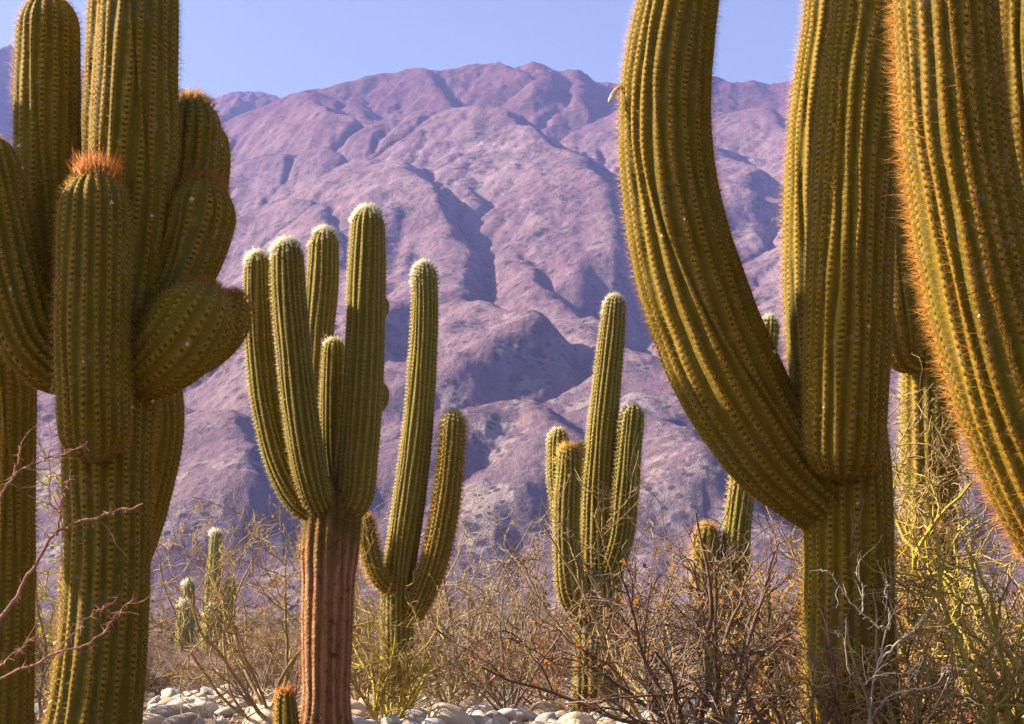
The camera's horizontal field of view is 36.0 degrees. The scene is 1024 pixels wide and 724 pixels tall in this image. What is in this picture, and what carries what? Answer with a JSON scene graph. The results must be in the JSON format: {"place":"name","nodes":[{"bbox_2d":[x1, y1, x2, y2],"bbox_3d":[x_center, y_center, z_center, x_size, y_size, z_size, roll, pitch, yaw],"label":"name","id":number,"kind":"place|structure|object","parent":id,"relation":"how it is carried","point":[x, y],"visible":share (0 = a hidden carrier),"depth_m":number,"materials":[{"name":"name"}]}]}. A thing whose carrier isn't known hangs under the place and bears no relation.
{"place":"outdoors","nodes":[
{"label":"outdoors","id":0,"kind":"place"},
{"bbox_2d":[0,44,280,145],"bbox_3d":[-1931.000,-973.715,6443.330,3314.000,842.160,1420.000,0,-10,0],"label":"mountain range","id":1,"kind":"structure","parent":0,"point":[233,104],"depth_m":6167.88,"materials":[{"name":"stone"}]},
{"bbox_2d":[0,0,804,98],"label":"sky","id":2,"kind":"structure","parent":0,"point":[280,48],"materials":[{"name":"blue"}]},
{"bbox_2d":[34,649,1023,723],"bbox_3d":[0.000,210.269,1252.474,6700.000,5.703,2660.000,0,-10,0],"label":"ground","id":3,"kind":"structure","parent":0,"point":[422,703],"depth_m":21.04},
{"bbox_2d":[0,355,49,723],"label":"cactus","id":4,"kind":"object","parent":3,"relation":"on","point":[18,423],"visible":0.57,"depth_m":8.86,"materials":[{"name":"green plant"}]},
{"bbox_2d":[34,430,63,723],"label":"shrub","id":5,"kind":"object","parent":3,"relation":"on","point":[45,677],"visible":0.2,"depth_m":12.80,"materials":[{"name":"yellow plant"}]},
{"bbox_2d":[0,382,178,679],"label":"thorny branch","id":6,"kind":"object","parent":3,"relation":"on","point":[21,586],"visible":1,"depth_m":4.21,"materials":[{"name":"wood"}]},
{"bbox_2d":[0,0,258,723],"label":"cactus","id":7,"kind":"object","parent":3,"relation":"on","point":[122,312],"visible":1,"depth_m":7.68,"materials":[{"name":"green plant"}]},
{"bbox_2d":[151,390,186,570],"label":"cactus","id":8,"kind":"object","parent":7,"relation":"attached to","point":[170,435],"visible":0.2,"depth_m":9.34,"materials":[{"name":"green plant"}]},
{"bbox_2d":[143,713,165,723],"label":"stone","id":9,"kind":"object","parent":3,"relation":"on","point":[151,718],"visible":0.79,"depth_m":12.36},
{"bbox_2d":[145,648,163,694],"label":"dry shrub","id":10,"kind":"object","parent":3,"relation":"on","point":[149,682],"visible":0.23,"depth_m":18.68,"materials":[{"name":"brown plant"}]},
{"bbox_2d":[149,631,166,660],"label":"dry shrub","id":11,"kind":"object","parent":3,"relation":"on","point":[158,645],"visible":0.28,"depth_m":38.72,"materials":[{"name":"brown plant"}]},
{"bbox_2d":[145,658,172,689],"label":"dry shrub","id":12,"kind":"object","parent":3,"relation":"on","point":[152,682],"visible":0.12,"depth_m":18.62,"materials":[{"name":"brown plant"}]},
{"bbox_2d":[149,629,171,653],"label":"dry shrub","id":13,"kind":"object","parent":3,"relation":"on","point":[168,641],"visible":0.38,"depth_m":49.09,"materials":[{"name":"brown plant"}]},
{"bbox_2d":[145,642,186,695],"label":"dry shrub","id":14,"kind":"object","parent":3,"relation":"on","point":[167,681],"visible":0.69,"depth_m":18.68,"materials":[{"name":"brown plant"}]},
{"bbox_2d":[144,704,191,717],"bbox_3d":[-2.742,2.890,12.708,0.462,0.275,0.394,16,-5,-37],"label":"stone","id":15,"kind":"object","parent":3,"relation":"on","point":[166,711],"visible":0.59,"depth_m":12.58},
{"bbox_2d":[159,697,177,704],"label":"stone","id":16,"kind":"object","parent":3,"relation":"on","point":[166,701],"visible":0.28,"depth_m":15.24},
{"bbox_2d":[161,689,176,698],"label":"stone","id":17,"kind":"object","parent":3,"relation":"on","point":[168,693],"visible":0.45,"depth_m":17.19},
{"bbox_2d":[162,713,196,723],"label":"stone","id":18,"kind":"object","parent":3,"relation":"on","point":[187,718],"visible":0.94,"depth_m":12.24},
{"bbox_2d":[167,697,195,704],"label":"stone","id":19,"kind":"object","parent":3,"relation":"on","point":[182,702],"visible":0.25,"depth_m":15.05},
{"bbox_2d":[164,662,203,691],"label":"dry shrub","id":20,"kind":"object","parent":3,"relation":"on","point":[176,681],"visible":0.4,"depth_m":19.06,"materials":[{"name":"brown plant"}]},
{"bbox_2d":[175,578,197,651],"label":"cactus","id":21,"kind":"object","parent":3,"relation":"on","point":[191,624],"visible":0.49,"depth_m":56.56,"materials":[{"name":"green plant"}]},
{"bbox_2d":[179,642,203,676],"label":"dry shrub","id":22,"kind":"object","parent":3,"relation":"on","point":[200,657],"visible":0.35,"depth_m":26.99,"materials":[{"name":"brown plant"}]},
{"bbox_2d":[168,649,216,683],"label":"dry shrub","id":23,"kind":"object","parent":3,"relation":"on","point":[188,668],"visible":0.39,"depth_m":23.59,"materials":[{"name":"brown plant"}]},
{"bbox_2d":[185,703,208,717],"bbox_3d":[-2.786,3.087,13.797,0.264,0.193,0.193,-1,-7,-43],"label":"stone","id":24,"kind":"object","parent":3,"relation":"on","point":[204,711],"visible":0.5,"depth_m":13.76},
{"bbox_2d":[188,712,205,723],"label":"stone","id":25,"kind":"object","parent":3,"relation":"on","point":[200,720],"visible":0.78,"depth_m":12.33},
{"bbox_2d":[191,667,219,691],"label":"dry shrub","id":26,"kind":"object","parent":3,"relation":"on","point":[197,686],"visible":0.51,"depth_m":18.66,"materials":[{"name":"brown plant"}]},
{"bbox_2d":[195,699,218,712],"bbox_3d":[-2.852,3.246,14.733,0.255,0.167,0.256,15,-13,-12],"label":"stone","id":27,"kind":"object","parent":3,"relation":"on","point":[213,707],"visible":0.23,"depth_m":14.65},
{"bbox_2d":[199,528,237,650],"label":"cactus","id":28,"kind":"object","parent":3,"relation":"on","point":[218,533],"visible":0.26,"depth_m":59.19,"materials":[{"name":"green plant"}]},
{"bbox_2d":[214,718,230,723],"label":"stone","id":29,"kind":"object","parent":3,"relation":"on","point":[221,721],"visible":1,"depth_m":12.73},
{"bbox_2d":[212,707,234,717],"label":"stone","id":30,"kind":"object","parent":3,"relation":"on","point":[226,712],"visible":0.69,"depth_m":13.87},
{"bbox_2d":[214,684,241,695],"bbox_3d":[-3.285,3.834,18.257,0.346,0.199,0.308,16,-8,-27],"label":"stone","id":31,"kind":"object","parent":3,"relation":"on","point":[220,690],"visible":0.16,"depth_m":18.17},
{"bbox_2d":[170,604,297,707],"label":"shrub","id":32,"kind":"object","parent":3,"relation":"on","point":[266,677],"visible":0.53,"depth_m":15.14,"materials":[{"name":"orange plant"}]},
{"bbox_2d":[242,703,275,723],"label":"stone","id":33,"kind":"object","parent":3,"relation":"on","point":[255,718],"visible":0.46,"depth_m":12.61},
{"bbox_2d":[239,612,281,658],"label":"dry shrub","id":34,"kind":"object","parent":3,"relation":"on","point":[257,629],"visible":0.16,"depth_m":42.20,"materials":[{"name":"brown plant"}]},
{"bbox_2d":[230,640,292,690],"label":"dry shrub","id":35,"kind":"object","parent":3,"relation":"on","point":[263,660],"visible":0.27,"depth_m":19.84,"materials":[{"name":"brown plant"}]},
{"bbox_2d":[148,465,381,723],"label":"shrub","id":36,"kind":"object","parent":3,"relation":"on","point":[286,672],"visible":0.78,"depth_m":12.67,"materials":[{"name":"orange plant"}]},
{"bbox_2d":[232,615,300,671],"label":"dry shrub","id":37,"kind":"object","parent":3,"relation":"on","point":[266,643],"visible":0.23,"depth_m":29.63,"materials":[{"name":"brown plant"}]},
{"bbox_2d":[251,630,301,697],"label":"dry shrub","id":38,"kind":"object","parent":3,"relation":"on","point":[297,682],"visible":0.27,"depth_m":18.59,"materials":[{"name":"brown plant"}]},
{"bbox_2d":[270,682,302,723],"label":"cactus","id":39,"kind":"object","parent":3,"relation":"on","point":[286,709],"visible":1,"depth_m":9.93,"materials":[{"name":"green plant"}]},
{"bbox_2d":[241,199,393,723],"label":"cactus","id":40,"kind":"object","parent":3,"relation":"on","point":[317,415],"visible":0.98,"depth_m":10.30,"materials":[{"name":"green plant"}]},
{"bbox_2d":[280,597,377,677],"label":"dry shrub","id":41,"kind":"object","parent":3,"relation":"on","point":[354,629],"visible":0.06,"depth_m":21.99,"materials":[{"name":"brown plant"}]},
{"bbox_2d":[235,488,478,700],"bbox_3d":[-1.562,2.365,15.879,2.434,2.345,1.820,1,-10,-6],"label":"shrub","id":42,"kind":"object","parent":3,"relation":"on","point":[355,639],"visible":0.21,"depth_m":15.81,"materials":[{"name":"brown plant"}]},
{"bbox_2d":[350,699,366,713],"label":"stone","id":43,"kind":"object","parent":3,"relation":"on","point":[359,706],"visible":0.18,"depth_m":14.31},
{"bbox_2d":[352,715,366,723],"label":"stone","id":44,"kind":"object","parent":3,"relation":"on","point":[356,719],"visible":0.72,"depth_m":12.26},
{"bbox_2d":[296,570,463,723],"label":"shrub","id":45,"kind":"object","parent":3,"relation":"on","point":[386,677],"visible":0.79,"depth_m":13.05,"materials":[{"name":"yellow plant"}]},
{"bbox_2d":[351,616,416,692],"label":"dry shrub","id":46,"kind":"object","parent":3,"relation":"on","point":[360,679],"visible":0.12,"depth_m":20.70,"materials":[{"name":"brown plant"}]},
{"bbox_2d":[354,579,425,672],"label":"dry shrub","id":47,"kind":"object","parent":3,"relation":"on","point":[371,620],"visible":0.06,"depth_m":25.70,"materials":[{"name":"brown plant"}]},
{"bbox_2d":[381,715,401,723],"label":"stone","id":48,"kind":"object","parent":3,"relation":"on","point":[392,719],"visible":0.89,"depth_m":12.77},
{"bbox_2d":[357,591,435,655],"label":"dry shrub","id":49,"kind":"object","parent":3,"relation":"on","point":[370,615],"visible":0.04,"depth_m":33.84,"materials":[{"name":"brown plant"}]},
{"bbox_2d":[402,718,424,723],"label":"stone","id":50,"kind":"object","parent":3,"relation":"on","point":[414,721],"visible":0.88,"depth_m":12.51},
{"bbox_2d":[358,258,470,706],"bbox_3d":[-0.885,0.997,13.958,1.105,4.043,0.518,0,-10,0],"label":"cactus","id":51,"kind":"object","parent":3,"relation":"on","point":[400,559],"visible":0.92,"depth_m":13.85,"materials":[{"name":"green plant"}]},
{"bbox_2d":[404,706,426,718],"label":"stone","id":52,"kind":"object","parent":3,"relation":"on","point":[422,713],"visible":0.52,"depth_m":13.23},
{"bbox_2d":[422,718,445,723],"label":"stone","id":53,"kind":"object","parent":3,"relation":"on","point":[433,721],"visible":1,"depth_m":12.37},
{"bbox_2d":[360,562,529,711],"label":"shrub","id":54,"kind":"object","parent":3,"relation":"on","point":[451,694],"visible":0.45,"depth_m":14.80,"materials":[{"name":"plant"}]},
{"bbox_2d":[414,595,476,674],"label":"dry shrub","id":55,"kind":"object","parent":3,"relation":"on","point":[446,622],"visible":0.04,"depth_m":26.03,"materials":[{"name":"brown plant"}]},
{"bbox_2d":[426,702,470,723],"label":"stone","id":56,"kind":"object","parent":3,"relation":"on","point":[448,713],"visible":0.89,"depth_m":13.20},
{"bbox_2d":[379,603,520,688],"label":"dry shrub","id":57,"kind":"object","parent":3,"relation":"on","point":[441,646],"visible":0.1,"depth_m":22.06,"materials":[{"name":"brown plant"}]},
{"bbox_2d":[455,696,479,709],"bbox_3d":[-0.443,3.328,15.251,0.308,0.183,0.266,4,10,-41],"label":"stone","id":58,"kind":"object","parent":3,"relation":"on","point":[473,702],"visible":0.2,"depth_m":15.16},
{"bbox_2d":[439,598,503,649],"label":"dry shrub","id":59,"kind":"object","parent":3,"relation":"on","point":[487,620],"visible":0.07,"depth_m":29.15,"materials":[{"name":"brown plant"}]},
{"bbox_2d":[374,478,572,704],"bbox_3d":[-0.315,2.495,16.409,2.033,2.613,2.810,-9,-13,41],"label":"shrub","id":60,"kind":"object","parent":3,"relation":"on","point":[488,590],"visible":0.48,"depth_m":16.41,"materials":[{"name":"brown plant"}]},
{"bbox_2d":[441,605,513,685],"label":"dry shrub","id":61,"kind":"object","parent":3,"relation":"on","point":[473,644],"visible":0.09,"depth_m":22.25,"materials":[{"name":"brown plant"}]},
{"bbox_2d":[466,704,491,714],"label":"stone","id":62,"kind":"object","parent":3,"relation":"on","point":[485,708],"visible":0.4,"depth_m":14.52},
{"bbox_2d":[444,585,531,660],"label":"dry shrub","id":63,"kind":"object","parent":3,"relation":"on","point":[505,613],"visible":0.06,"depth_m":30.89,"materials":[{"name":"brown plant"}]},
{"bbox_2d":[483,710,505,717],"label":"stone","id":64,"kind":"object","parent":3,"relation":"on","point":[491,713],"visible":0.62,"depth_m":13.68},
{"bbox_2d":[491,716,508,723],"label":"stone","id":65,"kind":"object","parent":3,"relation":"on","point":[501,720],"visible":0.73,"depth_m":13.53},
{"bbox_2d":[36,676,966,723],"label":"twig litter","id":66,"kind":"object","parent":3,"relation":"on","point":[380,717],"visible":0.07,"depth_m":16.29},
{"bbox_2d":[415,500,598,710],"bbox_3d":[-0.076,2.311,14.589,1.797,2.205,1.942,0,-10,0],"label":"shrub","id":67,"kind":"object","parent":3,"relation":"on","point":[517,672],"visible":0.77,"depth_m":14.62,"materials":[{"name":"plant"}]},
{"bbox_2d":[498,708,516,721],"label":"stone","id":68,"kind":"object","parent":3,"relation":"on","point":[509,714],"visible":0.53,"depth_m":13.77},
{"bbox_2d":[457,613,574,708],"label":"shrub","id":69,"kind":"object","parent":3,"relation":"on","point":[499,693],"visible":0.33,"depth_m":15.81,"materials":[{"name":"orange plant"}]},
{"bbox_2d":[479,619,555,687],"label":"dry shrub","id":70,"kind":"object","parent":3,"relation":"on","point":[526,658],"visible":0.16,"depth_m":22.23,"materials":[{"name":"brown plant"}]},
{"bbox_2d":[479,600,555,680],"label":"dry shrub","id":71,"kind":"object","parent":3,"relation":"on","point":[512,636],"visible":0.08,"depth_m":23.64,"materials":[{"name":"brown plant"}]},
{"bbox_2d":[514,708,537,721],"bbox_3d":[0.112,3.224,14.343,0.272,0.146,0.227,9,-22,25],"label":"stone","id":72,"kind":"object","parent":3,"relation":"on","point":[526,714],"visible":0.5,"depth_m":14.25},
{"bbox_2d":[35,540,1023,650],"bbox_3d":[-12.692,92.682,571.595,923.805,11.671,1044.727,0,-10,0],"label":"scrub","id":73,"kind":"object","parent":3,"relation":"on","point":[157,634],"visible":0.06,"depth_m":66.32,"materials":[{"name":"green plant"}]},
{"bbox_2d":[498,611,560,674],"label":"dry shrub","id":74,"kind":"object","parent":3,"relation":"on","point":[532,637],"visible":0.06,"depth_m":27.56,"materials":[{"name":"brown plant"}]},
{"bbox_2d":[455,564,628,711],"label":"shrub","id":75,"kind":"object","parent":3,"relation":"on","point":[558,680],"visible":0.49,"depth_m":15.26,"materials":[{"name":"brown plant"}]},
{"bbox_2d":[530,700,562,715],"bbox_3d":[0.310,3.271,14.758,0.350,0.201,0.311,-17,0,12],"label":"stone","id":76,"kind":"object","parent":3,"relation":"on","point":[539,708],"visible":0.46,"depth_m":14.68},
{"bbox_2d":[535,712,557,722],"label":"stone","id":77,"kind":"object","parent":3,"relation":"on","point":[544,717],"visible":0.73,"depth_m":13.64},
{"bbox_2d":[521,618,573,676],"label":"dry shrub","id":78,"kind":"object","parent":3,"relation":"on","point":[551,643],"visible":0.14,"depth_m":26.18,"materials":[{"name":"brown plant"}]},
{"bbox_2d":[537,608,573,676],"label":"dry shrub","id":79,"kind":"object","parent":3,"relation":"on","point":[556,636],"visible":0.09,"depth_m":26.46,"materials":[{"name":"brown plant"}]},
{"bbox_2d":[555,710,569,718],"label":"stone","id":80,"kind":"object","parent":3,"relation":"on","point":[559,714],"visible":0.36,"depth_m":13.69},
{"bbox_2d":[557,711,590,723],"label":"stone","id":81,"kind":"object","parent":3,"relation":"on","point":[565,718],"visible":0.86,"depth_m":12.63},
{"bbox_2d":[526,626,635,683],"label":"dry shrub","id":82,"kind":"object","parent":3,"relation":"on","point":[570,675],"visible":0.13,"depth_m":22.12,"materials":[{"name":"brown plant"}]},
{"bbox_2d":[530,595,658,677],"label":"dry shrub","id":83,"kind":"object","parent":3,"relation":"on","point":[634,654],"visible":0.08,"depth_m":23.68,"materials":[{"name":"brown plant"}]},
{"bbox_2d":[544,292,646,711],"bbox_3d":[0.759,1.278,14.986,1.002,4.024,0.822,3,-10,-19],"label":"cactus","id":84,"kind":"object","parent":3,"relation":"on","point":[603,451],"visible":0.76,"depth_m":14.81,"materials":[{"name":"green plant"}]},
{"bbox_2d":[590,701,619,716],"bbox_3d":[0.878,3.217,14.467,0.347,0.200,0.308,-16,-12,-33],"label":"stone","id":85,"kind":"object","parent":3,"relation":"on","point":[603,704],"visible":0.17,"depth_m":14.40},
{"bbox_2d":[597,717,616,723],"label":"stone","id":86,"kind":"object","parent":3,"relation":"on","point":[606,720],"visible":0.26,"depth_m":12.62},
{"bbox_2d":[480,433,742,715],"bbox_3d":[0.932,1.955,14.006,2.440,2.576,1.513,0,-10,0],"label":"shrub","id":87,"kind":"object","parent":3,"relation":"on","point":[538,558],"visible":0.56,"depth_m":13.86,"materials":[{"name":"brown plant"}]},
{"bbox_2d":[524,474,745,723],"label":"shrub","id":88,"kind":"object","parent":3,"relation":"on","point":[605,653],"visible":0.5,"depth_m":12.01,"materials":[{"name":"orange plant"}]},
{"bbox_2d":[407,478,911,723],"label":"shrub","id":89,"kind":"object","parent":3,"relation":"on","point":[598,709],"visible":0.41,"depth_m":9.40,"materials":[{"name":"orange plant"}]},
{"bbox_2d":[627,594,692,674],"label":"dry shrub","id":90,"kind":"object","parent":3,"relation":"on","point":[670,649],"visible":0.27,"depth_m":26.68,"materials":[{"name":"brown plant"}]},
{"bbox_2d":[623,597,696,670],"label":"dry shrub","id":91,"kind":"object","parent":3,"relation":"on","point":[667,651],"visible":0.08,"depth_m":28.32,"materials":[{"name":"brown plant"}]},
{"bbox_2d":[560,499,883,723],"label":"shrub","id":92,"kind":"object","parent":3,"relation":"on","point":[708,676],"visible":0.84,"depth_m":8.20,"materials":[{"name":"orange plant"}]},
{"bbox_2d":[686,309,781,693],"bbox_3d":[2.270,1.382,15.999,1.110,3.914,0.506,0,-10,0],"label":"cactus","id":93,"kind":"object","parent":3,"relation":"on","point":[742,524],"visible":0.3,"depth_m":15.84,"materials":[{"name":"green plant"}]},
{"bbox_2d":[691,595,798,693],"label":"dry shrub","id":94,"kind":"object","parent":3,"relation":"on","point":[770,626],"visible":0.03,"depth_m":19.71,"materials":[{"name":"brown plant"}]},
{"bbox_2d":[608,0,911,723],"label":"cactus","id":95,"kind":"object","parent":3,"relation":"on","point":[803,444],"visible":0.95,"depth_m":7.61,"materials":[{"name":"green plant"}]},
{"bbox_2d":[648,519,901,717],"bbox_3d":[2.027,1.964,12.118,1.755,1.909,2.561,2,-10,-14],"label":"shrub","id":96,"kind":"object","parent":3,"relation":"on","point":[751,597],"visible":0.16,"depth_m":12.32,"materials":[{"name":"brown plant"}]},
{"bbox_2d":[616,520,965,723],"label":"shrub","id":97,"kind":"object","parent":3,"relation":"on","point":[775,712],"visible":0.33,"depth_m":8.94,"materials":[{"name":"orange plant"}]},
{"bbox_2d":[619,566,1023,723],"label":"shrub","id":98,"kind":"object","parent":3,"relation":"on","point":[836,683],"visible":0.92,"depth_m":7.01,"materials":[{"name":"orange plant"}]},
{"bbox_2d":[808,617,912,723],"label":"dead branch","id":99,"kind":"object","parent":3,"relation":"on","point":[866,695],"visible":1,"depth_m":6.39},
{"bbox_2d":[739,353,1023,723],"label":"shrub","id":100,"kind":"object","parent":3,"relation":"on","point":[964,474],"visible":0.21,"depth_m":10.06,"materials":[{"name":"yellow plant"}]},
{"bbox_2d":[749,541,1023,723],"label":"shrub","id":101,"kind":"object","parent":3,"relation":"on","point":[903,712],"visible":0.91,"depth_m":7.24,"materials":[{"name":"brown plant"}]},
{"bbox_2d":[813,548,979,723],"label":"dead branch","id":102,"kind":"object","parent":3,"relation":"on","point":[881,657],"visible":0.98,"depth_m":6.70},
{"bbox_2d":[775,579,1023,723],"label":"shrub","id":103,"kind":"object","parent":3,"relation":"on","point":[971,718],"visible":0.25,"depth_m":8.02,"materials":[{"name":"orange plant"}]},
{"bbox_2d":[785,401,1023,723],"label":"shrub","id":104,"kind":"object","parent":3,"relation":"on","point":[925,558],"visible":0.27,"depth_m":8.68,"materials":[{"name":"yellow plant"}]},
{"bbox_2d":[891,122,964,723],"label":"cactus","id":105,"kind":"object","parent":3,"relation":"on","point":[909,337],"visible":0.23,"depth_m":11.37,"materials":[{"name":"green plant"}]},
{"bbox_2d":[848,495,1023,723],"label":"shrub","id":106,"kind":"object","parent":3,"relation":"on","point":[1007,706],"visible":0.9,"depth_m":7.50,"materials":[{"name":"plant"}]},
{"bbox_2d":[877,0,1023,574],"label":"cactus","id":107,"kind":"object","parent":3,"relation":"on","point":[959,70],"visible":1,"depth_m":5.55,"materials":[{"name":"green plant"}]},
{"bbox_2d":[895,431,1023,723],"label":"shrub","id":108,"kind":"object","parent":3,"relation":"on","point":[996,602],"visible":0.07,"depth_m":10.30,"materials":[{"name":"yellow plant"}]},
{"bbox_2d":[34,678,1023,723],"bbox_3d":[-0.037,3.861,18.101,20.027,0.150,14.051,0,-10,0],"label":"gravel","id":109,"kind":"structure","parent":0,"point":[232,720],"depth_m":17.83,"materials":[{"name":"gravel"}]},
{"bbox_2d":[35,61,1023,621],"bbox_3d":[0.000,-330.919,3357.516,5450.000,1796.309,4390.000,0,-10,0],"label":"mountain","id":110,"kind":"structure","parent":0,"point":[491,189],"depth_m":2699.01,"materials":[{"name":"stone"}]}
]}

